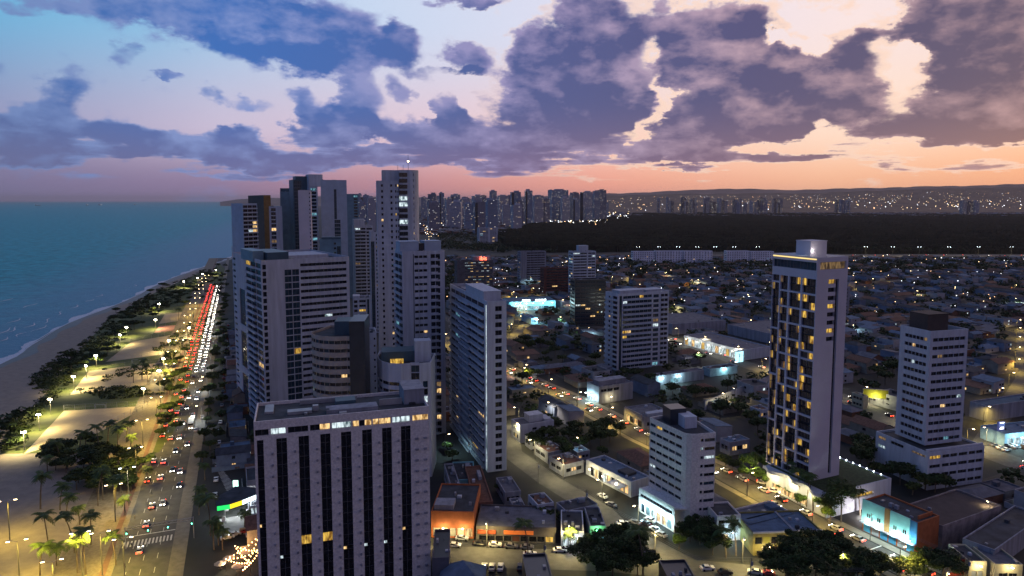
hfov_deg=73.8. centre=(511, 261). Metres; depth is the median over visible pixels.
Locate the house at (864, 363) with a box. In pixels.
[846,354,877,373]
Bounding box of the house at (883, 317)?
[877,316,891,318]
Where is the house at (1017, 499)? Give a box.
[1004,487,1023,508]
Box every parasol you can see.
[214,560,225,570]
[223,555,234,563]
[232,563,243,571]
[239,549,250,557]
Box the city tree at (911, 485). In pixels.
[904,480,922,494]
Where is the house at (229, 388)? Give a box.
[223,383,236,400]
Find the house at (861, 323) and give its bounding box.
[857,320,877,326]
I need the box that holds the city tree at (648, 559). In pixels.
[621,541,660,574]
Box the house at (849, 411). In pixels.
[842,403,862,416]
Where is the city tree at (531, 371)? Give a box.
[524,368,534,374]
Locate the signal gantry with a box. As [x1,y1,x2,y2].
[124,517,193,548]
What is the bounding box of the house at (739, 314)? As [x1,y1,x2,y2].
[731,311,744,316]
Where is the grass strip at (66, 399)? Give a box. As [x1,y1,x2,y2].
[0,265,224,453]
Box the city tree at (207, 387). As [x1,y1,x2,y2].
[198,384,216,396]
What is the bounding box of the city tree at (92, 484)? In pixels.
[83,478,108,493]
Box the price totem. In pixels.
[233,480,237,486]
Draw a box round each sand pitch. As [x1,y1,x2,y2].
[24,407,134,453]
[70,363,156,394]
[106,335,170,361]
[159,312,181,323]
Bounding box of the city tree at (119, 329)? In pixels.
[115,327,125,335]
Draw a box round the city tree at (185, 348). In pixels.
[180,347,189,352]
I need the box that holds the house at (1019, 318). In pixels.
[1011,316,1023,320]
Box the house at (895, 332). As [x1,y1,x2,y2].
[885,330,899,337]
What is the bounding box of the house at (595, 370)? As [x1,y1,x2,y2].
[581,365,609,379]
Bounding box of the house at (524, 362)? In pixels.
[514,359,540,369]
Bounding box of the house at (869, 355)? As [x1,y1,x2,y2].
[855,351,886,360]
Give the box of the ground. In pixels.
[183,206,1023,575]
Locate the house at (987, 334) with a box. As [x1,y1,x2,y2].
[969,329,994,337]
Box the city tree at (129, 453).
[118,449,138,457]
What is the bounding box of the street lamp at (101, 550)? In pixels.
[89,529,110,574]
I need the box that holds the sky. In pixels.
[0,0,1023,201]
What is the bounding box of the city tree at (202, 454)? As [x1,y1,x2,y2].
[194,451,208,461]
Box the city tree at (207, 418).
[203,416,211,422]
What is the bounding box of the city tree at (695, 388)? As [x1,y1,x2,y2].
[686,384,703,398]
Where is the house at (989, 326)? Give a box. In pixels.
[981,324,998,328]
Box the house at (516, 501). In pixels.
[509,497,524,504]
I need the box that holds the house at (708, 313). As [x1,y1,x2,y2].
[700,312,719,317]
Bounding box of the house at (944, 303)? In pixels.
[933,301,952,306]
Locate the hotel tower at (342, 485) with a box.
[254,379,430,575]
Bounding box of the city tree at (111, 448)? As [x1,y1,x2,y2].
[102,444,121,455]
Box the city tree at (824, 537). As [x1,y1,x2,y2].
[800,527,853,551]
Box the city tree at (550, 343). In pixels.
[544,340,556,345]
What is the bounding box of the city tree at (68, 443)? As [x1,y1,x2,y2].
[59,438,77,448]
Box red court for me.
[154,325,175,332]
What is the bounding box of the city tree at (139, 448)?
[128,444,141,451]
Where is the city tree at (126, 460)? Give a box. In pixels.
[119,456,140,464]
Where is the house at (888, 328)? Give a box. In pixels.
[880,326,899,333]
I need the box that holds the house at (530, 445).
[525,435,536,449]
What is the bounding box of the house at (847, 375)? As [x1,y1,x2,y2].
[843,368,852,383]
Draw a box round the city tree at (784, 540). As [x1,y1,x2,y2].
[776,528,824,552]
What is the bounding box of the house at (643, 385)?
[630,374,664,396]
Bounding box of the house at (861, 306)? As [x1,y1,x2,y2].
[852,304,867,307]
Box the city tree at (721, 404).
[710,396,730,419]
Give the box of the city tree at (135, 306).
[130,305,139,311]
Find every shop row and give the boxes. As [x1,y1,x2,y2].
[476,504,555,543]
[684,332,769,359]
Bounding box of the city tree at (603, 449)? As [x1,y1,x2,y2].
[597,445,608,454]
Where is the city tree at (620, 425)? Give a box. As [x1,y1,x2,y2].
[613,421,625,434]
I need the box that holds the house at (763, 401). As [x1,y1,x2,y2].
[745,397,767,406]
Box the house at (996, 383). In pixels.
[972,374,1004,393]
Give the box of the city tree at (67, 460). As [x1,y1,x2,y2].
[52,456,77,472]
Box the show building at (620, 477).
[586,455,648,496]
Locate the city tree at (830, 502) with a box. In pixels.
[821,491,845,523]
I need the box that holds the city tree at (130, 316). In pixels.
[127,314,136,318]
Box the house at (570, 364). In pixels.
[561,361,585,371]
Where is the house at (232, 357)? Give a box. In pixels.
[223,355,235,368]
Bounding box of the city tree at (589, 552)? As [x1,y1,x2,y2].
[566,533,621,574]
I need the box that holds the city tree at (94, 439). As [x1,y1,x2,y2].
[86,436,102,442]
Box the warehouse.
[910,489,1000,548]
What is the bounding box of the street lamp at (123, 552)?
[112,535,132,575]
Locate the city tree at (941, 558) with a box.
[919,545,968,575]
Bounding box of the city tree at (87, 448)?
[72,444,102,464]
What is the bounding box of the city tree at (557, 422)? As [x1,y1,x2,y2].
[550,416,563,426]
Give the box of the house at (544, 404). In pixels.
[537,394,566,417]
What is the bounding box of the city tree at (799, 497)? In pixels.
[794,493,807,506]
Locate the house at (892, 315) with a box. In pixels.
[882,314,904,317]
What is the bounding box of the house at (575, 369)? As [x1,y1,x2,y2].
[570,365,586,373]
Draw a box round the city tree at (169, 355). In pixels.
[163,353,174,357]
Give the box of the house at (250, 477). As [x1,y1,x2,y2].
[242,466,255,486]
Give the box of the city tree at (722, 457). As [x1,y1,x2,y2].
[715,454,731,467]
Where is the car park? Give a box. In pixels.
[534,320,568,335]
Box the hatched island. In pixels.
[218,471,232,488]
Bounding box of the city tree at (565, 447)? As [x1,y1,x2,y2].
[557,439,573,452]
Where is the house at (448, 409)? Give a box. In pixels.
[446,406,450,420]
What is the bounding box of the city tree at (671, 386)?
[664,382,679,394]
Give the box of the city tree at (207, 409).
[204,407,211,414]
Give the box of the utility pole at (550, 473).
[536,462,583,489]
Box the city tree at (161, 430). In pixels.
[154,428,165,433]
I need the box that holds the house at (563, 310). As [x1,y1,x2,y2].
[555,307,565,314]
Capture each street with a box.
[431,546,820,575]
[445,314,510,359]
[507,282,628,339]
[507,425,692,558]
[514,319,671,339]
[764,280,900,371]
[931,470,1023,512]
[973,329,1023,451]
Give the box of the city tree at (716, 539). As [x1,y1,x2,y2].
[693,527,732,554]
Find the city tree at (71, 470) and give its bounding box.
[67,467,87,482]
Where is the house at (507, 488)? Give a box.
[496,476,520,504]
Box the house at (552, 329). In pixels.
[537,327,556,334]
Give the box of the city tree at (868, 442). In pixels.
[851,436,877,462]
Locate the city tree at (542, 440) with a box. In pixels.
[533,436,554,445]
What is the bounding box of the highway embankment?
[712,254,1023,257]
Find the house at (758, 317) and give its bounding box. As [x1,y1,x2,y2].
[753,314,770,320]
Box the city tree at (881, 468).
[877,465,897,476]
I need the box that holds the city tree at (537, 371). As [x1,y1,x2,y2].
[534,369,543,376]
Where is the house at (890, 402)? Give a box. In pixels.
[870,389,896,410]
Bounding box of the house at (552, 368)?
[544,363,562,373]
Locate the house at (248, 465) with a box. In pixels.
[244,464,254,476]
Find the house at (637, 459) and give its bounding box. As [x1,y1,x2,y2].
[616,448,648,472]
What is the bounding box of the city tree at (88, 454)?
[76,448,107,463]
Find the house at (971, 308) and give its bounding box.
[956,303,979,313]
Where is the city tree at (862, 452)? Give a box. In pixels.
[849,444,873,465]
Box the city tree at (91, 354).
[83,352,101,362]
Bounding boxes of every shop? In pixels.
[250,499,256,514]
[561,510,583,546]
[584,506,605,534]
[948,544,986,575]
[973,547,1022,575]
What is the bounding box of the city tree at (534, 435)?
[525,430,543,442]
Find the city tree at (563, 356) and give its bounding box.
[556,354,566,362]
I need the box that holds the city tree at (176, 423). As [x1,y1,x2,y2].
[170,421,184,430]
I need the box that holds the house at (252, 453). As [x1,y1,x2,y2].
[250,444,254,455]
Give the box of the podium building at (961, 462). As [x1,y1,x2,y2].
[875,429,983,489]
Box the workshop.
[651,368,703,384]
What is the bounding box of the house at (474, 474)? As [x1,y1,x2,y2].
[465,465,492,514]
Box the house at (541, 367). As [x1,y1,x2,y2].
[523,364,544,375]
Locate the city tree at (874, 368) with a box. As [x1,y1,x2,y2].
[867,364,886,377]
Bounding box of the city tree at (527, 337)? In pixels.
[518,335,532,339]
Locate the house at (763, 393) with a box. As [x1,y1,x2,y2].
[757,391,767,397]
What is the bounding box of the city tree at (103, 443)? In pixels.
[92,441,110,445]
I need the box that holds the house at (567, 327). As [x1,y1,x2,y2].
[563,322,578,330]
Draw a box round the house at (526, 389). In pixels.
[507,383,541,398]
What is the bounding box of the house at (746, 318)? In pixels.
[741,317,756,320]
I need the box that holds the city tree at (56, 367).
[52,365,62,369]
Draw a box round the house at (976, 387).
[965,379,990,394]
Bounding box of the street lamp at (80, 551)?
[69,530,90,575]
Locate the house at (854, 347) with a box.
[845,341,865,353]
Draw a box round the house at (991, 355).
[973,351,998,357]
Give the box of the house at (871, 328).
[859,324,879,333]
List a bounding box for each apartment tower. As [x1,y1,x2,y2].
[231,203,258,251]
[232,248,349,418]
[248,195,270,248]
[269,206,282,249]
[280,188,290,249]
[289,174,322,250]
[298,190,312,248]
[319,236,340,254]
[320,179,347,255]
[347,194,358,297]
[352,219,372,294]
[369,231,378,332]
[369,327,377,392]
[376,161,418,350]
[393,240,445,434]
[448,283,506,471]
[604,287,668,370]
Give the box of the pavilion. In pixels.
[440,560,486,575]
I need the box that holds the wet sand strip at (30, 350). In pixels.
[0,257,231,367]
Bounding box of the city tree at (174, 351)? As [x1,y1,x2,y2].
[164,350,179,353]
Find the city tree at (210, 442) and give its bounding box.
[202,439,217,449]
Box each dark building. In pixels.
[432,529,449,575]
[522,553,551,575]
[658,559,694,575]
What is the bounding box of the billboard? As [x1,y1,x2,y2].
[863,388,888,402]
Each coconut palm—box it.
[26,539,56,575]
[30,509,58,555]
[31,470,54,508]
[40,454,54,470]
[45,438,63,451]
[46,540,66,565]
[52,481,72,509]
[52,511,77,552]
[58,491,79,521]
[60,535,90,572]
[69,525,95,574]
[70,504,86,524]
[73,429,89,445]
[79,509,102,544]
[88,423,104,443]
[89,471,111,499]
[92,464,111,505]
[101,529,124,564]
[103,419,117,440]
[105,474,125,509]
[110,425,128,444]
[115,494,130,514]
[120,419,135,439]
[124,433,136,446]
[130,364,138,382]
[138,358,147,372]
[140,362,150,381]
[141,465,154,483]
[143,452,156,465]
[160,369,171,378]
[191,493,204,514]
[193,484,208,493]
[194,492,219,535]
[196,462,211,479]
[202,515,225,549]
[208,522,224,544]
[212,526,231,549]
[236,509,251,526]
[513,518,535,553]
[562,526,578,543]
[622,523,652,575]
[711,523,733,557]
[723,515,742,555]
[785,466,805,502]
[786,458,796,465]
[798,471,818,511]
[799,472,818,506]
[852,488,868,514]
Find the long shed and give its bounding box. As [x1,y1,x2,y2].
[962,505,1023,556]
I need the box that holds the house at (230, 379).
[223,375,236,387]
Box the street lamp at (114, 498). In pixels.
[104,482,122,521]
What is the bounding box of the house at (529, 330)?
[523,327,543,335]
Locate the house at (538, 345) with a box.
[532,338,548,347]
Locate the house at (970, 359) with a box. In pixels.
[967,356,973,361]
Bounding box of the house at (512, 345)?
[507,339,523,355]
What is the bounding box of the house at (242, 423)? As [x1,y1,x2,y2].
[226,418,248,435]
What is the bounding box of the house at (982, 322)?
[971,321,995,325]
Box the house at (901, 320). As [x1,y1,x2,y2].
[886,317,906,325]
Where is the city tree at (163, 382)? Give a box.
[156,379,170,390]
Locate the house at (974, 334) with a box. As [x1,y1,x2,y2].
[968,331,984,338]
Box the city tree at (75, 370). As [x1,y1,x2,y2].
[71,368,83,374]
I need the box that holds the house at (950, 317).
[948,315,962,319]
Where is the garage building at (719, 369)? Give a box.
[702,363,736,376]
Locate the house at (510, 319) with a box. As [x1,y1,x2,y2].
[507,315,513,323]
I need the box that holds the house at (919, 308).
[913,307,930,310]
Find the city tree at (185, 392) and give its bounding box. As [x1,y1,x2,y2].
[178,390,190,398]
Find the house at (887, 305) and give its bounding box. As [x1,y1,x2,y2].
[880,303,896,312]
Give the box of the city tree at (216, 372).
[205,371,218,379]
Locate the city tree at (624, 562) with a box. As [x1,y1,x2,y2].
[590,544,641,575]
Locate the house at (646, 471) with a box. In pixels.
[643,469,648,475]
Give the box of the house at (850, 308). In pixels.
[849,306,860,311]
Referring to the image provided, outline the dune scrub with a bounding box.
[0,269,225,451]
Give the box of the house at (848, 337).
[845,334,852,340]
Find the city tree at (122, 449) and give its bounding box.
[112,446,126,458]
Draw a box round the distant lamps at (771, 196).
[424,193,1020,311]
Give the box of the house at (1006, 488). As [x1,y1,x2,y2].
[980,478,1020,501]
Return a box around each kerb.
[110,260,217,575]
[167,266,225,575]
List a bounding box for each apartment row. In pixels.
[631,251,654,262]
[654,250,682,263]
[681,250,711,262]
[724,250,749,261]
[750,251,773,261]
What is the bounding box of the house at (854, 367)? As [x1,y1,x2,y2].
[844,363,860,372]
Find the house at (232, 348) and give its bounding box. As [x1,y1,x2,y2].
[227,346,235,355]
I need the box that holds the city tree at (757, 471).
[749,466,765,483]
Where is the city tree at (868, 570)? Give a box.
[840,550,884,575]
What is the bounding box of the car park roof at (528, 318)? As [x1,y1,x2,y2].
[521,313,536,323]
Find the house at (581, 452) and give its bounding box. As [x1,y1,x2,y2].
[570,445,589,459]
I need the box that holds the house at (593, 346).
[582,340,601,352]
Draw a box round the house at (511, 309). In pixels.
[507,304,518,314]
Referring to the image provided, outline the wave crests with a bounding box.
[1,285,136,340]
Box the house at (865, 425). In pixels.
[848,414,893,437]
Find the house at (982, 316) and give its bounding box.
[970,313,994,320]
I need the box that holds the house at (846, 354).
[844,352,852,362]
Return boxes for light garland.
[225,539,257,575]
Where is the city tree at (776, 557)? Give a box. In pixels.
[758,542,812,575]
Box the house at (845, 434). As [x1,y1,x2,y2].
[840,428,873,445]
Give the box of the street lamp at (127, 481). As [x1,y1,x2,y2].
[118,466,134,505]
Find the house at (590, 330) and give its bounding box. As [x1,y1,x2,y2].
[580,328,597,333]
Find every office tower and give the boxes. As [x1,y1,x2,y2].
[570,277,605,325]
[895,310,967,444]
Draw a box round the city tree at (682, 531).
[675,522,692,537]
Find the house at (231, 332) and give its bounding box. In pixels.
[226,331,234,339]
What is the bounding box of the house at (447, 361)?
[445,352,450,366]
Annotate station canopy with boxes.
[216,486,255,520]
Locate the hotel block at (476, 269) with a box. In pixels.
[455,256,492,286]
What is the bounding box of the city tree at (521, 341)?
[512,338,526,344]
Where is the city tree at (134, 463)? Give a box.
[129,461,140,468]
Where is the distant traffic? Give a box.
[194,254,1006,332]
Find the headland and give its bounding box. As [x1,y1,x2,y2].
[220,196,444,205]
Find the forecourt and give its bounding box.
[219,514,255,533]
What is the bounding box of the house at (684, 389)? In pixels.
[680,383,716,397]
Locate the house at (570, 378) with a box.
[563,373,592,387]
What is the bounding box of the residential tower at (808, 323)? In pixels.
[766,239,847,480]
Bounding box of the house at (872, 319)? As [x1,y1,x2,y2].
[865,316,881,321]
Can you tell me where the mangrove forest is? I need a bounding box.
[498,212,1023,253]
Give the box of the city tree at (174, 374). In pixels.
[171,372,179,380]
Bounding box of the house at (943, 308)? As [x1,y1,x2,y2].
[929,305,950,310]
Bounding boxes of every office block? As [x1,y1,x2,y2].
[517,250,545,282]
[540,266,567,293]
[639,403,715,531]
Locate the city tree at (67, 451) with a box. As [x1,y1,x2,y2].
[53,447,76,456]
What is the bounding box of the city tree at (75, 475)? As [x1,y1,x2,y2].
[61,469,90,489]
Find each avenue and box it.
[111,258,226,575]
[445,338,940,575]
[668,335,1023,471]
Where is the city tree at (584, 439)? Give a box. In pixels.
[570,434,591,444]
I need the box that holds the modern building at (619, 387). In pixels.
[585,375,632,403]
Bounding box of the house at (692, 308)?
[686,306,701,311]
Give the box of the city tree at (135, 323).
[128,320,140,329]
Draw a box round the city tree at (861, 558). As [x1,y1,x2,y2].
[833,537,883,573]
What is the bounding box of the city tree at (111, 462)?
[99,458,117,467]
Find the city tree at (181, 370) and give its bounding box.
[171,368,187,377]
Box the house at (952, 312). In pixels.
[943,309,959,315]
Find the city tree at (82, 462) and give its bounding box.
[76,459,88,467]
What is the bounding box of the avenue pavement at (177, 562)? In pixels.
[168,258,228,575]
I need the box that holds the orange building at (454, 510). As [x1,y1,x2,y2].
[431,483,480,538]
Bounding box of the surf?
[0,256,231,363]
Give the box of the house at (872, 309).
[855,307,879,313]
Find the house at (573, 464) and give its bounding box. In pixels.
[549,452,583,476]
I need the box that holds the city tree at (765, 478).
[761,474,769,481]
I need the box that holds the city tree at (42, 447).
[38,442,62,449]
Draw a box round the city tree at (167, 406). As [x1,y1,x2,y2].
[157,402,179,411]
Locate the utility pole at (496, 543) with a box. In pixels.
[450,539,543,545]
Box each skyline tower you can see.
[359,200,364,218]
[361,196,367,221]
[367,196,375,230]
[421,196,425,219]
[427,201,439,229]
[428,193,436,201]
[439,192,443,223]
[445,197,451,225]
[450,200,461,228]
[451,195,458,200]
[459,198,469,224]
[464,202,471,228]
[472,194,482,201]
[472,200,485,234]
[486,198,497,227]
[489,190,496,199]
[497,195,508,220]
[502,204,509,225]
[510,191,520,224]
[511,203,521,228]
[515,199,523,225]
[525,189,531,223]
[532,195,543,222]
[544,198,549,221]
[549,189,567,221]
[560,196,569,221]
[570,192,578,219]
[571,198,579,220]
[580,191,591,219]
[583,207,592,219]
[592,190,599,219]
[598,189,605,218]
[666,197,668,212]
[668,201,670,212]
[671,201,673,213]
[681,197,685,213]
[686,202,688,212]
[689,199,692,213]
[703,198,707,212]
[712,202,716,212]
[717,198,721,212]
[721,200,724,212]
[724,201,727,212]
[732,199,735,213]
[735,201,738,213]
[739,198,741,213]
[743,203,746,213]
[749,201,752,213]
[754,201,757,212]
[763,198,766,213]
[772,199,777,212]
[778,198,782,212]
[834,199,838,212]
[838,199,841,212]
[841,200,844,212]
[844,200,847,212]
[847,199,850,212]
[959,200,967,213]
[967,201,972,213]
[973,201,979,213]
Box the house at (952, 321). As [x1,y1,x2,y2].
[948,319,965,326]
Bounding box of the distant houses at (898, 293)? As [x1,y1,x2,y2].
[445,254,1023,308]
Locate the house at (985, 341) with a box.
[977,338,995,343]
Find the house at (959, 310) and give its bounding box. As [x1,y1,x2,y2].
[951,308,969,314]
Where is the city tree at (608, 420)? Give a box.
[598,416,617,425]
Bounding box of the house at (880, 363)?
[874,359,888,368]
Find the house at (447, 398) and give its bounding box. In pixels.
[446,388,450,405]
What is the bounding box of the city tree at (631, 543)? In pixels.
[590,521,648,553]
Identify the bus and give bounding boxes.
[188,416,194,428]
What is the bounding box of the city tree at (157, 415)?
[155,412,165,417]
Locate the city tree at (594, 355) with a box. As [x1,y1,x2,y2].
[588,352,600,358]
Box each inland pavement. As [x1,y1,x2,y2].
[445,337,941,573]
[445,347,895,575]
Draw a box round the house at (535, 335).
[515,334,543,340]
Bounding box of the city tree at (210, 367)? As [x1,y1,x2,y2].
[206,365,215,371]
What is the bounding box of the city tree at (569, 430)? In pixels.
[558,425,583,443]
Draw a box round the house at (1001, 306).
[991,304,1006,309]
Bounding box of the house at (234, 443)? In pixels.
[216,439,253,447]
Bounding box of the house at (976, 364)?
[966,361,987,371]
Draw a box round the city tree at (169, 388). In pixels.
[164,386,178,395]
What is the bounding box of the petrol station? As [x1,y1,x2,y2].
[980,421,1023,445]
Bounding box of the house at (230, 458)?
[212,444,250,472]
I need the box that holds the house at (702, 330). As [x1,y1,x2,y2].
[691,327,714,333]
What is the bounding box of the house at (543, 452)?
[535,441,561,463]
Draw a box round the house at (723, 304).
[716,303,726,307]
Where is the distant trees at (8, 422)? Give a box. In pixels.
[0,212,1023,483]
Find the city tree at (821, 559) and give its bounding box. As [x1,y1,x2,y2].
[785,536,844,575]
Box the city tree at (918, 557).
[909,547,942,569]
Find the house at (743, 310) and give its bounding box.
[734,307,750,316]
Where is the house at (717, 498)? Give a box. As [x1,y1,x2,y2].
[714,493,728,501]
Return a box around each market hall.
[668,312,725,334]
[727,319,770,343]
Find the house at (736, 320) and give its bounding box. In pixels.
[728,318,750,323]
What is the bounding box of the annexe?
[708,501,740,539]
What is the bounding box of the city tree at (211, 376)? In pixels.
[204,374,219,382]
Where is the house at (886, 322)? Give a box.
[876,319,896,325]
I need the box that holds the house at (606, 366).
[593,363,611,373]
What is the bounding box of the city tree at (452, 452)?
[445,449,458,459]
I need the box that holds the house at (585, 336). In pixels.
[577,332,604,345]
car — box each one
[136,546,143,554]
[142,520,149,527]
[148,502,154,508]
[160,499,165,505]
[176,482,181,487]
[177,468,182,473]
[220,534,234,540]
[230,530,240,535]
[450,541,461,547]
[455,534,468,540]
[473,539,485,545]
[488,541,501,547]
[488,562,495,571]
[497,562,503,571]
[504,542,517,548]
[517,562,521,571]
[520,543,533,549]
[523,550,536,553]
[553,546,566,552]
[597,493,607,498]
[605,501,616,507]
[628,519,641,524]
[640,520,651,526]
[644,516,655,523]
[649,525,661,530]
[654,531,667,537]
[699,564,715,571]
[717,568,732,575]
[721,468,731,473]
[737,476,748,481]
[747,568,762,575]
[756,479,765,484]
[758,487,769,492]
[760,569,775,575]
[768,487,779,493]
[775,496,787,502]
[800,509,811,515]
[829,524,843,531]
[850,534,865,542]
[903,570,919,575]
[925,569,934,575]
[1001,447,1010,451]
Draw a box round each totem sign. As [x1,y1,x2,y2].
[735,350,742,362]
[997,421,1004,430]
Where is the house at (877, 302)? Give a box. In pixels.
[868,300,890,307]
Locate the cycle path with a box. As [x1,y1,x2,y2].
[99,258,216,575]
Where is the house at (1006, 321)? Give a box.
[987,316,1015,327]
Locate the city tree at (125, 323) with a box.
[121,320,135,325]
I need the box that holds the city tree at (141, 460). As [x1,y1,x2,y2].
[139,457,149,466]
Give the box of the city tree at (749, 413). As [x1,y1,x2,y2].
[741,409,759,424]
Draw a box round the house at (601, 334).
[592,332,604,338]
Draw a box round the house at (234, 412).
[226,405,242,422]
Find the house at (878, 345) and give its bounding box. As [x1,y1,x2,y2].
[867,341,897,349]
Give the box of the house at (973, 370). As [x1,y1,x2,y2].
[966,365,985,377]
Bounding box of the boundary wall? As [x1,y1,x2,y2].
[704,376,768,409]
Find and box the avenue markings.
[122,281,216,574]
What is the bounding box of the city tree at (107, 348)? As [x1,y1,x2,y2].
[101,347,114,353]
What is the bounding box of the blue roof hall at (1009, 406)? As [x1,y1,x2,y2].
[969,393,1023,421]
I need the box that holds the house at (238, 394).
[230,387,244,403]
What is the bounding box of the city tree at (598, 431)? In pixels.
[588,424,609,444]
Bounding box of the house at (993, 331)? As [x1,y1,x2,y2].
[979,327,998,335]
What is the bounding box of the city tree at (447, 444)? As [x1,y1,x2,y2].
[442,441,452,449]
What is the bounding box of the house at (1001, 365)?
[982,357,1017,374]
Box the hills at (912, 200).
[547,187,1023,213]
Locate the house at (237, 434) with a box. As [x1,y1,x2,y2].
[230,429,246,440]
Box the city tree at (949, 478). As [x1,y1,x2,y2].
[935,473,957,491]
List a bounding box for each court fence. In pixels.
[66,400,144,410]
[70,380,148,394]
[98,402,143,432]
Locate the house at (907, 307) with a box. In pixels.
[894,304,916,312]
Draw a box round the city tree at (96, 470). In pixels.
[90,464,109,478]
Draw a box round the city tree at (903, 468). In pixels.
[885,460,920,484]
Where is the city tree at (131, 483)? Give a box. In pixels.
[125,476,139,490]
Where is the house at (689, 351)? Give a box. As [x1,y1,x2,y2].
[672,348,701,356]
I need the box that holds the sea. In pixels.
[0,202,232,357]
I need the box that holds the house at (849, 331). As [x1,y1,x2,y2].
[845,327,856,335]
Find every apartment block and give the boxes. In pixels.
[311,314,369,397]
[353,294,370,326]
[377,338,435,476]
[477,227,497,243]
[568,245,595,292]
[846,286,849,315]
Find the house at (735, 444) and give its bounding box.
[720,434,749,455]
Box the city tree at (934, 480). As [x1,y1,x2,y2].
[922,473,951,492]
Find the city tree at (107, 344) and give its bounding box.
[100,342,114,346]
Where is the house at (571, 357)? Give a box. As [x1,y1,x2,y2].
[564,354,586,362]
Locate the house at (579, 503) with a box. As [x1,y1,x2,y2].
[556,496,597,522]
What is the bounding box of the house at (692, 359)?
[672,354,700,364]
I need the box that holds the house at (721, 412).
[698,397,741,415]
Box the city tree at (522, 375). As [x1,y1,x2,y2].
[514,372,531,381]
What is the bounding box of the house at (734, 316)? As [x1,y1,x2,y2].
[726,315,742,318]
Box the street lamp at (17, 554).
[5,538,27,575]
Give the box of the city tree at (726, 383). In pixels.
[720,379,735,391]
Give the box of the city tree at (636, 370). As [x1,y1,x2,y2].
[626,367,643,373]
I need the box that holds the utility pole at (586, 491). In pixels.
[584,489,643,524]
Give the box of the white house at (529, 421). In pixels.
[511,410,553,442]
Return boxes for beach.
[0,269,202,575]
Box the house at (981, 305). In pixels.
[967,302,987,311]
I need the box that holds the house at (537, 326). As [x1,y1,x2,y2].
[529,324,549,328]
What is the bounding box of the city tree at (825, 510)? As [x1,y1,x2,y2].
[820,505,835,522]
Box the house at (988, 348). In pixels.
[972,343,998,352]
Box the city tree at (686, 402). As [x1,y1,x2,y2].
[678,398,692,407]
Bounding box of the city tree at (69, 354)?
[62,351,77,356]
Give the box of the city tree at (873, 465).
[867,461,883,471]
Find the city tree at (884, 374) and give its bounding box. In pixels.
[876,371,894,384]
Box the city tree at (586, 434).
[585,432,595,444]
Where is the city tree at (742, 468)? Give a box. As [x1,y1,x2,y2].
[737,464,748,475]
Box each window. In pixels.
[233,257,346,401]
[240,288,245,325]
[242,331,247,368]
[243,205,256,247]
[243,373,248,410]
[255,429,268,435]
[257,440,265,523]
[260,524,411,557]
[260,528,267,575]
[271,427,285,433]
[276,438,289,554]
[280,558,290,575]
[285,270,291,275]
[285,276,291,281]
[285,283,291,288]
[285,289,291,295]
[285,296,291,301]
[286,303,291,308]
[286,309,292,315]
[286,316,292,321]
[288,375,294,380]
[288,425,307,432]
[292,269,298,274]
[292,276,298,281]
[293,282,298,287]
[293,289,299,294]
[293,295,299,301]
[293,302,299,307]
[293,309,299,314]
[293,315,299,320]
[294,348,300,353]
[295,374,301,379]
[299,435,311,534]
[301,534,311,544]
[302,544,312,575]
[310,424,319,430]
[312,340,350,394]
[320,423,329,429]
[320,433,332,531]
[323,531,332,540]
[323,541,333,575]
[332,422,340,428]
[334,189,336,218]
[337,246,340,254]
[341,421,350,427]
[341,431,352,545]
[344,549,353,575]
[353,420,358,426]
[359,420,363,425]
[362,429,373,542]
[364,546,373,575]
[365,419,370,424]
[367,299,369,326]
[371,241,375,327]
[379,418,390,423]
[382,427,392,539]
[384,543,393,575]
[389,382,398,385]
[390,359,402,362]
[392,417,400,422]
[399,173,406,176]
[399,179,406,182]
[399,185,406,188]
[399,196,406,199]
[399,202,407,205]
[399,208,407,211]
[399,214,407,217]
[400,220,407,223]
[400,226,407,229]
[400,232,407,235]
[401,416,409,421]
[401,425,411,526]
[402,529,411,575]
[411,366,418,371]
[411,373,418,379]
[412,415,419,420]
[413,255,414,337]
[414,254,435,337]
[420,414,427,419]
[449,528,455,535]
[452,306,501,468]
[457,528,463,534]
[465,528,471,536]
[479,535,485,540]
[486,305,486,469]
[487,535,494,540]
[496,536,502,540]
[504,536,510,540]
[512,536,519,541]
[521,536,527,541]
[529,537,535,541]
[537,537,544,541]
[546,537,552,541]
[597,281,604,323]
[619,296,621,369]
[641,494,671,513]
[641,503,644,512]
[646,506,649,515]
[651,509,654,518]
[662,516,665,525]
[667,519,670,528]
[671,377,679,382]
[755,537,761,543]
[763,537,769,543]
[768,274,833,466]
[769,404,774,411]
[771,537,777,543]
[773,289,778,296]
[773,297,778,304]
[773,312,777,319]
[773,483,806,504]
[774,259,816,270]
[777,399,782,405]
[778,391,783,398]
[779,345,784,351]
[779,353,784,360]
[781,291,786,297]
[782,282,787,289]
[784,464,793,471]
[785,432,794,442]
[785,440,791,448]
[786,417,792,424]
[787,371,796,379]
[787,387,796,395]
[788,450,793,457]
[789,315,798,323]
[789,324,795,331]
[789,331,798,339]
[789,340,794,347]
[789,411,795,418]
[789,427,794,434]
[790,292,796,299]
[790,299,799,307]
[791,284,799,291]
[791,348,797,355]
[791,356,797,363]
[791,364,796,371]
[792,309,799,316]
[797,446,804,453]
[797,454,808,463]
[797,462,807,470]
[798,422,809,431]
[798,430,809,439]
[799,399,805,406]
[799,406,810,415]
[799,415,809,424]
[800,390,810,399]
[801,359,812,368]
[802,318,813,326]
[802,327,813,335]
[802,334,807,342]
[803,302,809,309]
[803,440,808,448]
[804,285,815,293]
[804,367,811,375]
[804,383,811,392]
[805,343,812,351]
[805,376,811,384]
[808,279,815,286]
[808,295,814,302]
[808,312,814,319]
[820,261,844,269]
[828,279,836,472]
[891,441,903,447]
[902,333,922,438]
[929,464,939,467]
[930,455,939,458]
[1007,438,1012,443]
[1014,437,1019,443]
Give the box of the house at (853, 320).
[846,315,860,325]
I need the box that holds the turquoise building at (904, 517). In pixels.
[859,493,938,551]

